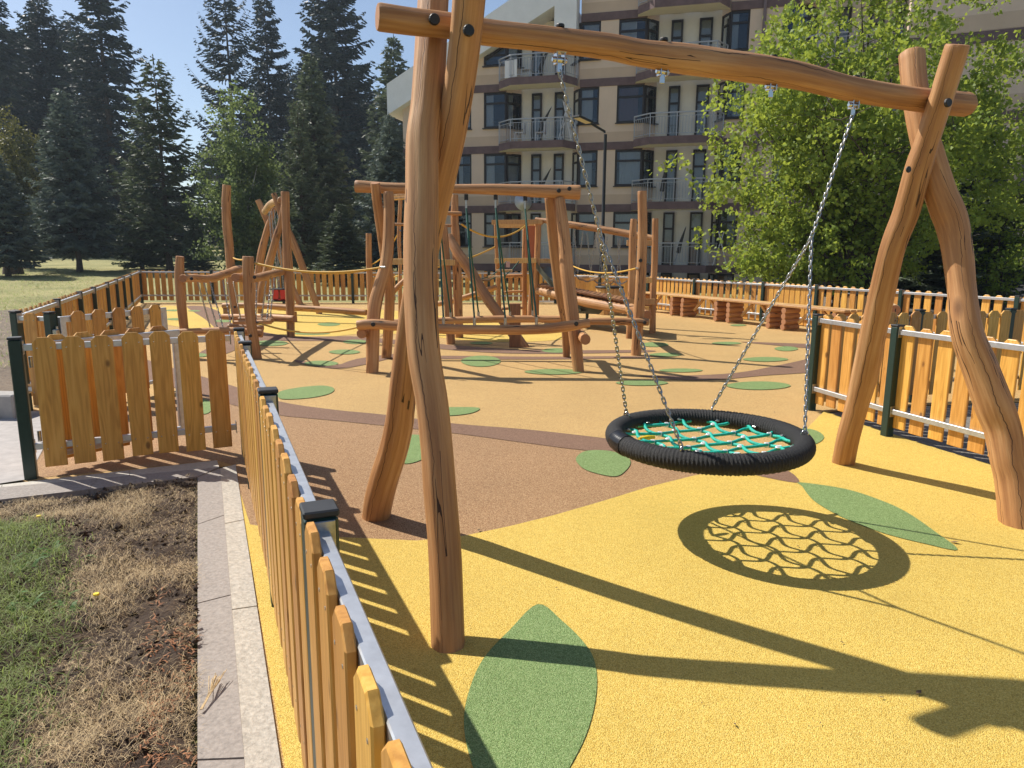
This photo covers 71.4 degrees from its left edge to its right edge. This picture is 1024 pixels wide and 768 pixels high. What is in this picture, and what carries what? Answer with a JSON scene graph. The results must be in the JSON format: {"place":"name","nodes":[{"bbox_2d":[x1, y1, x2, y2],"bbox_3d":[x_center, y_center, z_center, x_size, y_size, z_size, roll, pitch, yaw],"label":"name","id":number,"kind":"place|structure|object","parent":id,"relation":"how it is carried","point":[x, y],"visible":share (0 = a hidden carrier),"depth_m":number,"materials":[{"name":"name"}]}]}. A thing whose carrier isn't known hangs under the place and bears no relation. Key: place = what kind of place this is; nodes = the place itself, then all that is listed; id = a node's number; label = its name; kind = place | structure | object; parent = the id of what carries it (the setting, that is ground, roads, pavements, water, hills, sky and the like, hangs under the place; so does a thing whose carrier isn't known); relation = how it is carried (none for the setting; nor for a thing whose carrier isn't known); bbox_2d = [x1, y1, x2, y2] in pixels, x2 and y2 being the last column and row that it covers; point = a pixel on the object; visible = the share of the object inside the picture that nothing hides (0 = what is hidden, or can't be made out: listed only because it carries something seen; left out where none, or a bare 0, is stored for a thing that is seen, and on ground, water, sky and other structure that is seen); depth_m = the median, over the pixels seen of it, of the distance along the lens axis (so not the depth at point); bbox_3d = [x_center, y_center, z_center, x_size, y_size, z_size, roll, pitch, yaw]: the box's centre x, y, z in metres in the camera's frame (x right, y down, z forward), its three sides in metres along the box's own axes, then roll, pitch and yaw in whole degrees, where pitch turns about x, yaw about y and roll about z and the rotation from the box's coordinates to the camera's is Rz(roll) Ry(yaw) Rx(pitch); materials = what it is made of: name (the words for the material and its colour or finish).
{"place":"outdoors","nodes":[
{"label":"outdoors","id":0,"kind":"place"},
{"bbox_2d":[0,308,40,390],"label":"dirt verge","id":1,"kind":"structure","parent":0,"point":[6,384],"depth_m":11.41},
{"bbox_2d":[0,411,42,482],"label":"paving","id":2,"kind":"structure","parent":0,"point":[11,467],"depth_m":5.95,"materials":[{"name":"concrete"}]},
{"bbox_2d":[0,391,16,418],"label":"kerb","id":3,"kind":"structure","parent":2,"relation":"on","point":[7,406],"depth_m":7.00,"materials":[{"name":"concrete"}]},
{"bbox_2d":[0,474,198,767],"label":"soil bed","id":4,"kind":"object","parent":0,"point":[144,611],"visible":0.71,"depth_m":3.10,"materials":[{"name":"soil"}]},
{"bbox_2d":[0,540,95,621],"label":"weeds","id":5,"kind":"object","parent":4,"relation":"on","point":[73,605],"visible":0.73,"depth_m":3.36,"materials":[{"name":"green plant"}]},
{"bbox_2d":[0,474,200,767],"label":"straw clippings","id":6,"kind":"object","parent":4,"relation":"on","point":[137,623],"visible":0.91,"depth_m":3.20,"materials":[{"name":"plant"}]},
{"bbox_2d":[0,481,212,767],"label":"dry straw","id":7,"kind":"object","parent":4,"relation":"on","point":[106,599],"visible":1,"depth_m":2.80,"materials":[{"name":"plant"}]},
{"bbox_2d":[124,587,201,767],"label":"brown litter","id":8,"kind":"object","parent":4,"relation":"on","point":[153,714],"visible":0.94,"depth_m":2.66,"materials":[{"name":"red plant"}]},
{"bbox_2d":[0,0,581,241],"label":"sky","id":9,"kind":"structure","parent":0,"point":[166,30],"materials":[{"name":"blue"}]},
{"bbox_2d":[37,396,698,540],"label":"brown paving","id":10,"kind":"structure","parent":0,"point":[500,483],"depth_m":5.36,"materials":[{"name":"rubber"}]},
{"bbox_2d":[405,434,420,463],"bbox_3d":[-0.832,0.543,6.053,0.269,0.001,0.908,0,11,0],"label":"leaf mark","id":11,"kind":"object","parent":10,"relation":"on","point":[414,453],"visible":0.53,"depth_m":5.95,"materials":[{"name":"green rubber"}]},
{"bbox_2d":[576,450,629,475],"bbox_3d":[0.733,0.623,5.672,0.438,0.001,0.717,0,11,0],"label":"leaf mark","id":12,"kind":"object","parent":10,"relation":"on","point":[607,463],"visible":0.94,"depth_m":5.67,"materials":[{"name":"green rubber"}]},
{"bbox_2d":[0,246,1018,767],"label":"lawn","id":13,"kind":"structure","parent":0,"point":[106,270],"depth_m":30.63,"materials":[{"name":"plant"}]},
{"bbox_2d":[0,0,54,250],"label":"spruce tree","id":14,"kind":"object","parent":13,"relation":"on","point":[13,94],"visible":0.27,"depth_m":62.70,"materials":[{"name":"green plant"}]},
{"bbox_2d":[0,103,54,268],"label":"tree","id":15,"kind":"object","parent":13,"relation":"on","point":[20,172],"visible":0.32,"depth_m":41.24,"materials":[{"name":"green plant"}]},
{"bbox_2d":[0,155,56,276],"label":"spruce tree","id":16,"kind":"object","parent":13,"relation":"on","point":[20,243],"visible":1,"depth_m":35.07,"materials":[{"name":"green plant"}]},
{"bbox_2d":[0,267,97,366],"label":"lawn grass","id":17,"kind":"structure","parent":13,"relation":"on","point":[15,307],"depth_m":29.56,"materials":[{"name":"plant"}]},
{"bbox_2d":[0,511,105,767],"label":"grass","id":18,"kind":"structure","parent":13,"relation":"on","point":[16,527],"depth_m":3.20,"materials":[{"name":"plant"}]},
{"bbox_2d":[3,0,105,248],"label":"spruce tree","id":19,"kind":"object","parent":13,"relation":"on","point":[43,84],"visible":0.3,"depth_m":66.76,"materials":[{"name":"green plant"}]},
{"bbox_2d":[15,88,134,271],"bbox_3d":[-23.880,-10.928,38.752,5.410,9.862,5.618,11,15,44],"label":"spruce tree","id":20,"kind":"object","parent":13,"relation":"on","point":[77,193],"visible":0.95,"depth_m":38.16,"materials":[{"name":"green plant"}]},
{"bbox_2d":[26,16,127,235],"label":"spruce tree","id":21,"kind":"object","parent":13,"relation":"on","point":[69,26],"visible":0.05,"depth_m":76.45,"materials":[{"name":"green plant"}]},
{"bbox_2d":[0,467,218,505],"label":"kerb","id":22,"kind":"structure","parent":13,"relation":"on","point":[74,488],"depth_m":4.95,"materials":[{"name":"concrete"}]},
{"bbox_2d":[0,460,218,486],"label":"kerb","id":23,"kind":"structure","parent":13,"relation":"on","point":[199,465],"depth_m":5.28,"materials":[{"name":"concrete"}]},
{"bbox_2d":[46,0,173,251],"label":"spruce tree","id":24,"kind":"object","parent":13,"relation":"on","point":[103,90],"visible":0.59,"depth_m":61.41,"materials":[{"name":"green plant"}]},
{"bbox_2d":[6,330,236,481],"bbox_3d":[-2.898,0.174,5.442,1.466,1.141,0.085,-5,12,-27],"label":"picket fence","id":25,"kind":"object","parent":13,"relation":"on","point":[55,444],"visible":0.98,"depth_m":5.35,"materials":[{"name":"wood"}]},
{"bbox_2d":[28,326,184,457],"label":"gate","id":26,"kind":"structure","parent":25,"relation":"attached to","point":[114,334],"depth_m":5.63,"materials":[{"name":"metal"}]},
{"bbox_2d":[111,157,165,268],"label":"spruce tree","id":27,"kind":"object","parent":13,"relation":"on","point":[134,262],"visible":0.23,"depth_m":41.54,"materials":[{"name":"green plant"}]},
{"bbox_2d":[103,54,220,270],"bbox_3d":[-20.093,-12.378,40.531,6.390,11.979,6.234,-3,11,-15],"label":"spruce tree","id":28,"kind":"object","parent":13,"relation":"on","point":[160,220],"visible":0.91,"depth_m":39.84,"materials":[{"name":"green plant"}]},
{"bbox_2d":[175,217,217,271],"bbox_3d":[-17.426,-7.633,39.270,2.298,3.066,2.263,-6,12,-32],"label":"spruce tree","id":29,"kind":"object","parent":13,"relation":"on","point":[194,235],"visible":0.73,"depth_m":39.03,"materials":[{"name":"green plant"}]},
{"bbox_2d":[189,139,223,247],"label":"spruce tree","id":30,"kind":"object","parent":13,"relation":"on","point":[222,175],"visible":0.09,"depth_m":86.01,"materials":[{"name":"green plant"}]},
{"bbox_2d":[198,469,244,767],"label":"kerb","id":31,"kind":"structure","parent":13,"relation":"on","point":[220,733],"depth_m":2.98,"materials":[{"name":"concrete"}]},
{"bbox_2d":[185,0,279,211],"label":"spruce tree","id":32,"kind":"object","parent":13,"relation":"on","point":[233,57],"visible":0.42,"depth_m":67.02,"materials":[{"name":"green plant"}]},
{"bbox_2d":[180,79,296,269],"bbox_3d":[-14.364,-10.661,37.714,6.146,10.348,4.260,0,11,0],"label":"birch tree","id":33,"kind":"object","parent":13,"relation":"on","point":[248,224],"visible":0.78,"depth_m":37.33,"materials":[{"name":"green plant"}]},
{"bbox_2d":[220,464,280,767],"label":"kerb","id":34,"kind":"structure","parent":13,"relation":"on","point":[260,745],"depth_m":2.98,"materials":[{"name":"concrete"}]},
{"bbox_2d":[239,0,297,207],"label":"spruce tree","id":35,"kind":"object","parent":13,"relation":"on","point":[267,94],"visible":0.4,"depth_m":72.00,"materials":[{"name":"green plant"}]},
{"bbox_2d":[263,98,334,277],"bbox_3d":[-10.388,-9.472,35.014,3.609,8.669,3.700,-9,14,-43],"label":"spruce tree","id":36,"kind":"object","parent":13,"relation":"on","point":[306,213],"visible":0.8,"depth_m":34.59,"materials":[{"name":"green plant"}]},
{"bbox_2d":[274,52,365,270],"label":"spruce tree","id":37,"kind":"object","parent":13,"relation":"on","point":[319,120],"visible":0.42,"depth_m":41.55,"materials":[{"name":"green plant"}]},
{"bbox_2d":[277,0,381,232],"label":"spruce tree","id":38,"kind":"object","parent":13,"relation":"on","point":[330,18],"visible":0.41,"depth_m":68.71,"materials":[{"name":"green plant"}]},
{"bbox_2d":[308,203,377,284],"bbox_3d":[-7.480,-6.140,31.433,3.057,3.599,3.010,1,11,4],"label":"spruce tree","id":39,"kind":"object","parent":13,"relation":"on","point":[337,244],"visible":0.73,"depth_m":31.06,"materials":[{"name":"green plant"}]},
{"bbox_2d":[353,114,405,270],"bbox_3d":[-5.677,-8.515,32.939,4.035,7.744,4.191,3,11,16],"label":"spruce tree","id":40,"kind":"object","parent":13,"relation":"on","point":[387,167],"visible":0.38,"depth_m":32.37,"materials":[{"name":"green plant"}]},
{"bbox_2d":[349,34,409,250],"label":"spruce tree","id":41,"kind":"object","parent":13,"relation":"on","point":[389,72],"visible":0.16,"depth_m":60.03,"materials":[{"name":"green plant"}]},
{"bbox_2d":[387,0,906,290],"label":"apartment block","id":42,"kind":"structure","parent":13,"relation":"on","point":[644,118],"depth_m":32.79,"materials":[{"name":"beige"}]},
{"bbox_2d":[482,213,505,247],"bbox_3d":[-0.838,-7.521,34.924,1.184,1.650,0.315,3,11,15],"label":"window","id":43,"kind":"structure","parent":42,"relation":"in","point":[488,217],"depth_m":35.07,"materials":[{"name":"black"}]},
{"bbox_2d":[482,92,506,128],"bbox_3d":[-0.806,-12.988,33.910,1.184,1.650,0.315,3,11,15],"label":"window","id":44,"kind":"structure","parent":42,"relation":"in","point":[489,103],"depth_m":34.04,"materials":[{"name":"black"}]},
{"bbox_2d":[484,153,505,183],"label":"window","id":45,"kind":"structure","parent":42,"relation":"in","point":[489,159],"depth_m":34.53,"materials":[{"name":"black"}]},
{"bbox_2d":[506,154,520,183],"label":"window","id":46,"kind":"structure","parent":42,"relation":"in","point":[513,164],"depth_m":34.57,"materials":[{"name":"black"}]},
{"bbox_2d":[506,92,522,129],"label":"window","id":47,"kind":"structure","parent":42,"relation":"in","point":[509,108],"depth_m":34.00,"materials":[{"name":"black"}]},
{"bbox_2d":[575,212,595,247],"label":"window","id":48,"kind":"structure","parent":42,"relation":"in","point":[588,218],"depth_m":33.87,"materials":[{"name":"black"}]},
{"bbox_2d":[578,151,597,187],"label":"window","id":49,"kind":"structure","parent":42,"relation":"in","point":[587,155],"depth_m":33.34,"materials":[{"name":"black"}]},
{"bbox_2d":[578,87,598,125],"bbox_3d":[3.550,-12.747,32.746,0.983,1.650,0.315,3,11,15],"label":"window","id":50,"kind":"structure","parent":42,"relation":"in","point":[586,96],"depth_m":32.82,"materials":[{"name":"black"}]},
{"bbox_2d":[611,212,637,247],"bbox_3d":[5.325,-7.180,33.277,1.312,1.650,0.315,3,11,15],"label":"window","id":51,"kind":"structure","parent":42,"relation":"in","point":[621,220],"depth_m":33.38,"materials":[{"name":"black"}]},
{"bbox_2d":[613,149,642,186],"bbox_3d":[5.341,-9.913,32.770,1.312,1.650,0.315,3,11,15],"label":"window","id":52,"kind":"structure","parent":42,"relation":"in","point":[630,162],"depth_m":32.86,"materials":[{"name":"black"}]},
{"bbox_2d":[615,85,644,123],"bbox_3d":[5.358,-12.646,32.263,1.312,1.650,0.315,3,11,15],"label":"window","id":53,"kind":"structure","parent":42,"relation":"in","point":[627,97],"depth_m":32.38,"materials":[{"name":"black"}]},
{"bbox_2d":[619,18,646,39],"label":"window","id":54,"kind":"structure","parent":42,"relation":"in","point":[629,28],"depth_m":31.79,"materials":[{"name":"black"}]},
{"bbox_2d":[641,150,655,187],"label":"window","id":55,"kind":"structure","parent":42,"relation":"in","point":[647,155],"depth_m":32.86,"materials":[{"name":"black"}]},
{"bbox_2d":[644,85,658,124],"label":"window","id":56,"kind":"structure","parent":42,"relation":"in","point":[650,91],"depth_m":32.35,"materials":[{"name":"black"}]},
{"bbox_2d":[717,211,737,248],"bbox_3d":[9.720,-6.936,32.103,0.877,1.650,0.315,3,11,15],"label":"window","id":57,"kind":"structure","parent":42,"relation":"in","point":[730,218],"depth_m":32.16,"materials":[{"name":"black"}]},
{"bbox_2d":[729,10,750,50],"bbox_3d":[9.768,-15.136,30.582,0.877,1.650,0.315,3,11,15],"label":"window","id":58,"kind":"structure","parent":42,"relation":"in","point":[734,25],"depth_m":30.65,"materials":[{"name":"black"}]},
{"bbox_2d":[871,208,991,308],"bbox_3d":[13.304,-4.939,22.988,3.947,4.936,3.886,4,11,21],"label":"spruce tree","id":59,"kind":"object","parent":13,"relation":"on","point":[934,276],"visible":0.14,"depth_m":22.40,"materials":[{"name":"green plant"}]},
{"bbox_2d":[21,303,1021,767],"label":"rubber paving","id":60,"kind":"structure","parent":0,"point":[589,401],"depth_m":9.39,"materials":[{"name":"rubber"}]},
{"bbox_2d":[8,310,56,410],"bbox_3d":[-4.807,-0.170,7.238,0.488,1.140,0.085,3,11,12],"label":"picket fence","id":61,"kind":"object","parent":60,"relation":"on","point":[30,320],"visible":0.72,"depth_m":7.15,"materials":[{"name":"wood"}]},
{"bbox_2d":[52,304,167,392],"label":"gate","id":62,"kind":"structure","parent":61,"relation":"attached to","point":[156,313],"depth_m":7.71,"materials":[{"name":"wood"}]},
{"bbox_2d":[18,270,142,395],"bbox_3d":[-8.278,-1.587,14.795,0.137,1.131,16.556,-4,11,-23],"label":"picket fence","id":63,"kind":"object","parent":60,"relation":"on","point":[124,293],"visible":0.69,"depth_m":12.10,"materials":[{"name":"wood"}]},
{"bbox_2d":[174,184,296,358],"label":"chain bridge","id":64,"kind":"structure","parent":60,"relation":"on","point":[250,317],"depth_m":12.38,"materials":[{"name":"brown wood"}]},
{"bbox_2d":[254,193,321,313],"bbox_3d":[-6.599,-3.667,20.274,1.618,3.335,4.431,-4,11,-23],"label":"log swing","id":65,"kind":"object","parent":60,"relation":"on","point":[275,201],"visible":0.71,"depth_m":18.83,"materials":[{"name":"brown wood"}]},
{"bbox_2d":[269,211,285,301],"bbox_3d":[-6.516,-3.590,19.876,0.487,2.565,0.300,0,11,0],"label":"bucket swing","id":66,"kind":"object","parent":65,"relation":"hanging from","point":[279,294],"visible":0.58,"depth_m":19.96,"materials":[{"name":"red plastic"}]},
{"bbox_2d":[221,303,366,321],"bbox_3d":[-5.145,-1.617,16.788,3.726,0.542,0.165,3,11,13],"label":"balance log","id":67,"kind":"object","parent":60,"relation":"on","point":[336,310],"visible":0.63,"depth_m":16.59,"materials":[{"name":"brown wood"}]},
{"bbox_2d":[278,385,333,398],"bbox_3d":[-2.437,0.094,8.424,0.626,0.001,0.838,0,11,0],"label":"leaf mark","id":68,"kind":"object","parent":60,"relation":"on","point":[306,392],"visible":0.98,"depth_m":8.39,"materials":[{"name":"green rubber"}]},
{"bbox_2d":[233,327,432,767],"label":"picket fence","id":69,"kind":"object","parent":60,"relation":"on","point":[349,706],"visible":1,"depth_m":1.70,"materials":[{"name":"wood"}]},
{"bbox_2d":[139,270,556,302],"bbox_3d":[-5.092,-3.050,22.791,13.145,1.131,0.085,0,11,-4],"label":"picket fence","id":70,"kind":"object","parent":60,"relation":"on","point":[352,285],"visible":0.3,"depth_m":22.69,"materials":[{"name":"wood"}]},
{"bbox_2d":[160,306,561,341],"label":"yellow island","id":71,"kind":"structure","parent":60,"relation":"on","point":[308,321],"depth_m":16.12,"materials":[{"name":"rubber"}]},
{"bbox_2d":[366,233,372,308],"bbox_3d":[-3.261,-2.337,16.310,0.161,2.177,0.138,0,11,0],"label":"rope post","id":72,"kind":"object","parent":71,"relation":"on","point":[369,261],"visible":0.59,"depth_m":16.19,"materials":[{"name":"brown wood"}]},
{"bbox_2d":[187,306,653,353],"bbox_3d":[-5.158,-1.100,14.790,15.311,0.001,5.260,9,13,38],"label":"vine band","id":73,"kind":"object","parent":71,"relation":"on","point":[231,346],"visible":0.59,"depth_m":13.28,"materials":[{"name":"rubber"}]},
{"bbox_2d":[392,194,529,347],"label":"climbing tower","id":74,"kind":"structure","parent":60,"relation":"on","point":[459,259],"depth_m":13.08,"materials":[{"name":"brown wood"}]},
{"bbox_2d":[354,180,590,373],"bbox_3d":[-0.576,-1.506,10.319,3.291,2.769,1.872,0,11,0],"label":"rope traverse","id":75,"kind":"object","parent":60,"relation":"on","point":[568,324],"visible":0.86,"depth_m":9.97,"materials":[{"name":"brown wood"}]},
{"bbox_2d":[148,360,798,482],"bbox_3d":[-2.055,0.223,7.752,9.779,0.001,1.226,8,13,34],"label":"vine band","id":76,"kind":"object","parent":60,"relation":"on","point":[565,440],"visible":0.5,"depth_m":6.69,"materials":[{"name":"rubber"}]},
{"bbox_2d":[461,355,500,365],"bbox_3d":[-0.476,-0.357,10.915,0.612,0.001,1.119,0,11,0],"label":"leaf mark","id":77,"kind":"object","parent":60,"relation":"on","point":[482,360],"visible":1,"depth_m":10.92,"materials":[{"name":"green rubber"}]},
{"bbox_2d":[509,304,520,347],"bbox_3d":[0.051,-0.968,12.444,0.205,0.868,0.045,0,11,0],"label":"post","id":78,"kind":"object","parent":60,"relation":"on","point":[515,340],"visible":0.38,"depth_m":12.44,"materials":[{"name":"brown wood"}]},
{"bbox_2d":[390,356,643,358],"bbox_3d":[-0.066,-0.419,11.278,4.432,0.001,0.384,0,11,-1],"label":"vine band","id":79,"kind":"object","parent":60,"relation":"on","point":[526,357],"visible":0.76,"depth_m":11.31,"materials":[{"name":"rubber"}]},
{"bbox_2d":[492,220,550,314],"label":"play tower","id":80,"kind":"structure","parent":60,"relation":"on","point":[534,229],"depth_m":17.26,"materials":[{"name":"brown wood"}]},
{"bbox_2d":[536,263,602,327],"bbox_3d":[1.205,-2.044,16.295,0.679,1.494,2.049,-6,12,-30],"label":"slide","id":81,"kind":"object","parent":60,"relation":"on","point":[545,273],"visible":0.33,"depth_m":16.38,"materials":[{"name":"grey"}]},
{"bbox_2d":[535,191,658,355],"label":"climbing frame","id":82,"kind":"structure","parent":60,"relation":"on","point":[642,308],"depth_m":13.71,"materials":[{"name":"brown wood"}]},
{"bbox_2d":[574,232,626,284],"bbox_3d":[1.999,-2.867,16.151,1.362,1.253,0.120,7,12,31],"label":"chain net","id":83,"kind":"object","parent":82,"relation":"hanging from","point":[597,278],"visible":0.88,"depth_m":16.23,"materials":[{"name":"brown"}]},
{"bbox_2d":[645,291,689,314],"bbox_3d":[4.211,-2.221,19.615,0.495,0.554,1.754,-4,12,-24],"label":"bench","id":84,"kind":"object","parent":60,"relation":"on","point":[675,301],"visible":0.44,"depth_m":19.01,"materials":[{"name":"brown wood"}]},
{"bbox_2d":[362,0,1023,652],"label":"log swing","id":85,"kind":"object","parent":60,"relation":"on","point":[440,104],"visible":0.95,"depth_m":3.88,"materials":[{"name":"brown wood"}]},
{"bbox_2d":[558,69,854,475],"bbox_3d":[1.141,-0.633,4.131,1.540,2.068,1.226,4,11,17],"label":"nest swing","id":86,"kind":"object","parent":85,"relation":"hanging from","point":[646,448],"visible":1,"depth_m":4.19,"materials":[{"name":"black rubber"}]},
{"bbox_2d":[678,295,734,320],"bbox_3d":[4.936,-1.925,18.046,0.495,0.555,1.754,-4,12,-24],"label":"bench","id":87,"kind":"object","parent":60,"relation":"on","point":[689,305],"visible":0.86,"depth_m":18.14,"materials":[{"name":"brown wood"}]},
{"bbox_2d":[639,359,807,379],"bbox_3d":[3.951,-0.243,10.458,4.542,0.001,1.236,-7,13,-34],"label":"vine band","id":88,"kind":"object","parent":60,"relation":"on","point":[793,367],"visible":0.69,"depth_m":9.92,"materials":[{"name":"rubber"}]},
{"bbox_2d":[724,299,791,327],"bbox_3d":[5.661,-1.630,16.476,0.495,0.556,1.754,-4,12,-24],"label":"bench","id":89,"kind":"object","parent":60,"relation":"on","point":[734,311],"visible":0.86,"depth_m":16.55,"materials":[{"name":"brown wood"}]},
{"bbox_2d":[727,381,790,389],"bbox_3d":[3.115,0.016,9.018,0.842,0.001,0.574,0,11,0],"label":"leaf mark","id":90,"kind":"object","parent":60,"relation":"on","point":[759,385],"visible":0.95,"depth_m":9.01,"materials":[{"name":"green rubber"}]},
{"bbox_2d":[574,274,1023,351],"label":"picket fence","id":91,"kind":"object","parent":60,"relation":"on","point":[766,290],"visible":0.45,"depth_m":16.76,"materials":[{"name":"wood"}]},
{"bbox_2d":[778,304,862,329],"bbox_3d":[6.386,-1.335,14.906,0.495,0.555,1.754,-4,12,-24],"label":"bench","id":92,"kind":"object","parent":60,"relation":"on","point":[790,317],"visible":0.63,"depth_m":15.38,"materials":[{"name":"brown wood"}]},
{"bbox_2d":[805,314,1023,456],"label":"picket fence","id":93,"kind":"object","parent":60,"relation":"on","point":[891,408],"visible":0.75,"depth_m":6.33,"materials":[{"name":"wood"}]},
{"bbox_2d":[824,308,1023,402],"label":"picket fence","id":94,"kind":"object","parent":60,"relation":"on","point":[1011,323],"visible":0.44,"depth_m":8.01,"materials":[{"name":"wood"}]},
{"bbox_2d":[239,411,1023,767],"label":"yellow paving","id":95,"kind":"structure","parent":0,"point":[699,615],"depth_m":3.28,"materials":[{"name":"rubber"}]},
{"bbox_2d":[464,604,596,767],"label":"leaf mark","id":96,"kind":"object","parent":95,"relation":"on","point":[530,700],"visible":1,"depth_m":2.67,"materials":[{"name":"green rubber"}]},
{"bbox_2d":[797,482,956,549],"bbox_3d":[2.300,0.828,4.618,0.518,0.001,1.196,0,11,0],"label":"leaf mark","id":97,"kind":"object","parent":95,"relation":"on","point":[872,512],"visible":1,"depth_m":4.58,"materials":[{"name":"green rubber"}]},
{"bbox_2d":[506,291,1007,325],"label":"courtyard","id":98,"kind":"structure","parent":0,"point":[911,307],"depth_m":23.10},
{"bbox_2d":[572,115,606,274],"bbox_3d":[2.531,-5.645,23.441,1.502,5.886,0.300,-9,14,-42],"label":"street lamp","id":99,"kind":"object","parent":98,"relation":"on","point":[582,119],"visible":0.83,"depth_m":23.56,"materials":[{"name":"black"}]},
{"bbox_2d":[647,0,1023,312],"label":"hazel tree","id":100,"kind":"object","parent":98,"relation":"on","point":[849,233],"visible":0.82,"depth_m":18.57,"materials":[{"name":"green plant"}]},
{"bbox_2d":[891,0,1023,297],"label":"building wing","id":101,"kind":"structure","parent":98,"relation":"on","point":[1010,20],"depth_m":25.54,"materials":[{"name":"paint"}]},
{"bbox_2d":[907,104,1023,297],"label":"spruce tree","id":102,"kind":"object","parent":98,"relation":"on","point":[984,234],"visible":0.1,"depth_m":22.80,"materials":[{"name":"green plant"}]},
{"bbox_2d":[917,71,1023,307],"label":"hazel shrub","id":103,"kind":"object","parent":98,"relation":"on","point":[998,269],"visible":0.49,"depth_m":22.18,"materials":[{"name":"green plant"}]},
{"bbox_2d":[820,403,1018,463],"bbox_3d":[9.608,1.186,3.006,12.770,0.001,12.500,0,11,0],"label":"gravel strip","id":104,"kind":"object","parent":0,"point":[926,440],"visible":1,"depth_m":6.60,"materials":[{"name":"gravel"}]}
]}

